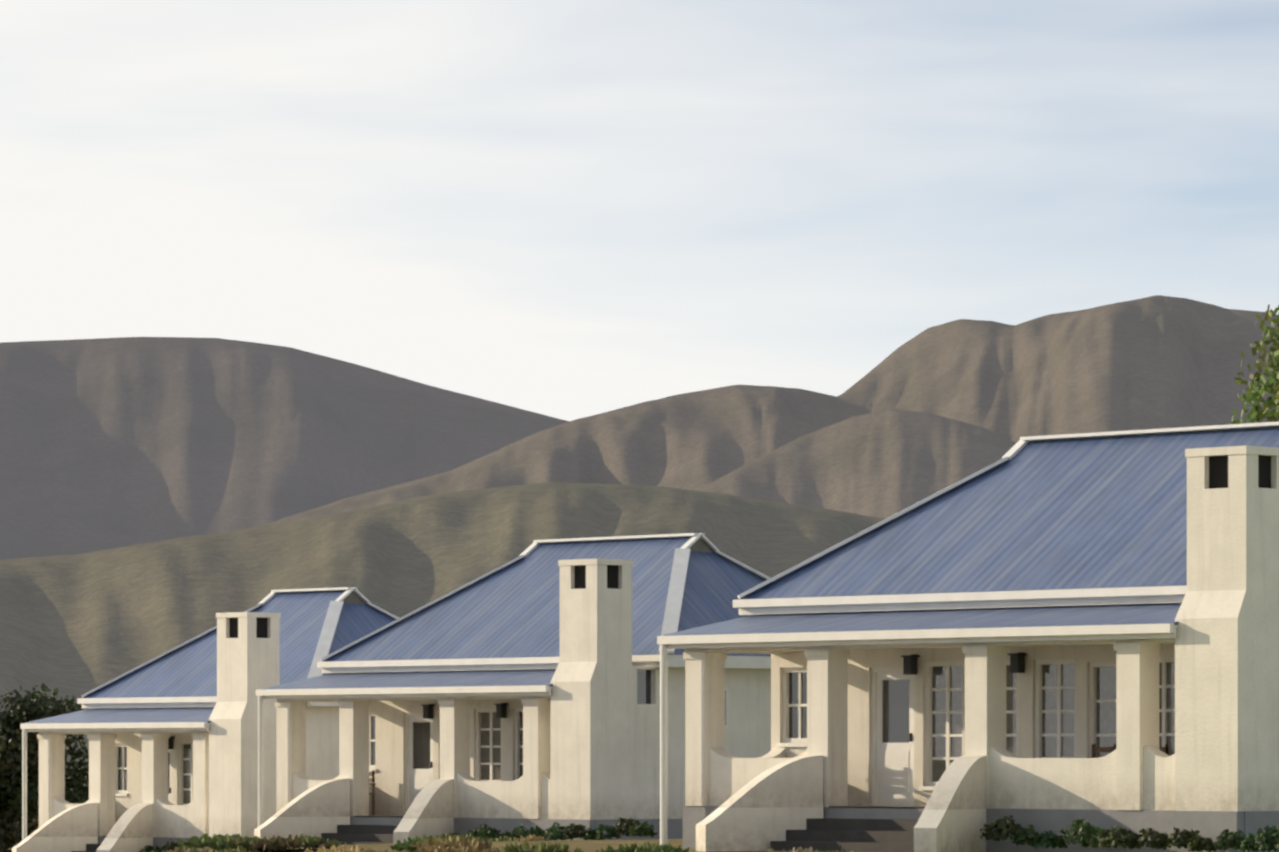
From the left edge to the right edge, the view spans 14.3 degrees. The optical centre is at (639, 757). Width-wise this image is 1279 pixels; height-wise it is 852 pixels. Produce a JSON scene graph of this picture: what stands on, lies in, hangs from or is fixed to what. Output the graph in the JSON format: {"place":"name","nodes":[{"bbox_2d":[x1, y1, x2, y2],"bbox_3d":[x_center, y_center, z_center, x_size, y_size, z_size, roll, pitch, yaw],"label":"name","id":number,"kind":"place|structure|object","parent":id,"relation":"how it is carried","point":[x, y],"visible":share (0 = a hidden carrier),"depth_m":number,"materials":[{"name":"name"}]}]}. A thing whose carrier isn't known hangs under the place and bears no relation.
{"place":"outdoors","nodes":[
{"label":"outdoors","id":0,"kind":"place"},
{"bbox_2d":[6,744,83,847],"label":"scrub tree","id":1,"kind":"object","parent":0,"point":[34,822],"depth_m":133.02,"materials":[{"name":"green plant"}]},
{"bbox_2d":[0,337,569,559],"bbox_3d":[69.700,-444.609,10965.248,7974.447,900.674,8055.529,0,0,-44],"label":"mountain","id":2,"kind":"structure","parent":0,"point":[108,443],"depth_m":9648.00,"materials":[{"name":"grey stone"}]},
{"bbox_2d":[9,770,834,851],"bbox_3d":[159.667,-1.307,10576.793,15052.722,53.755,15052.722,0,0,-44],"label":"ground","id":3,"kind":"structure","parent":0,"point":[589,845],"depth_m":81.89,"materials":[{"name":"brown soil"}]},
{"bbox_2d":[0,683,88,851],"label":"tree","id":4,"kind":"object","parent":3,"relation":"on","point":[10,773],"depth_m":126.44,"materials":[{"name":"green plant"}]},
{"bbox_2d":[12,587,398,851],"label":"cottage","id":5,"kind":"structure","parent":3,"relation":"on","point":[172,734],"depth_m":114.62,"materials":[{"name":"beige paint"}]},
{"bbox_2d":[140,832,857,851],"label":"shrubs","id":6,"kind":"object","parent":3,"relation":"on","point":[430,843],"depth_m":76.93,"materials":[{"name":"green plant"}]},
{"bbox_2d":[254,533,774,844],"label":"cottage","id":7,"kind":"structure","parent":3,"relation":"on","point":[524,689],"depth_m":100.56,"materials":[{"name":"beige paint"}]},
{"bbox_2d":[139,815,1278,851],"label":"shrubs","id":8,"kind":"object","parent":3,"relation":"on","point":[1191,840],"visible":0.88,"depth_m":70.72,"materials":[{"name":"green plant"}]},
{"bbox_2d":[657,422,1278,851],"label":"cottage","id":9,"kind":"structure","parent":3,"relation":"on","point":[1045,634],"depth_m":74.26,"materials":[{"name":"beige paint"}]},
{"bbox_2d":[1231,304,1278,423],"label":"gum tree","id":10,"kind":"object","parent":3,"relation":"on","point":[1257,413],"visible":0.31,"depth_m":95.39,"materials":[{"name":"green plant"}]},
{"bbox_2d":[0,482,890,769],"bbox_3d":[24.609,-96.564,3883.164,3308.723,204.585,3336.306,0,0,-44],"label":"mountain foothills","id":11,"kind":"structure","parent":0,"point":[78,626],"depth_m":3170.37,"materials":[{"name":"brown stone"}]},
{"bbox_2d":[0,0,1278,420],"label":"sky","id":12,"kind":"structure","parent":0,"point":[568,210],"materials":[{"name":"white"}]},
{"bbox_2d":[257,295,1278,526],"bbox_3d":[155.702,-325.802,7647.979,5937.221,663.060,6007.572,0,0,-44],"label":"mountain","id":13,"kind":"structure","parent":0,"point":[1157,362],"depth_m":6644.39,"materials":[{"name":"stone"}]},
{"bbox_2d":[697,409,1015,519],"bbox_3d":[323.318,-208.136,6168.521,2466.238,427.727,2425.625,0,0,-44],"label":"mountain spur","id":14,"kind":"structure","parent":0,"point":[885,464],"depth_m":5789.92,"materials":[{"name":"stone"}]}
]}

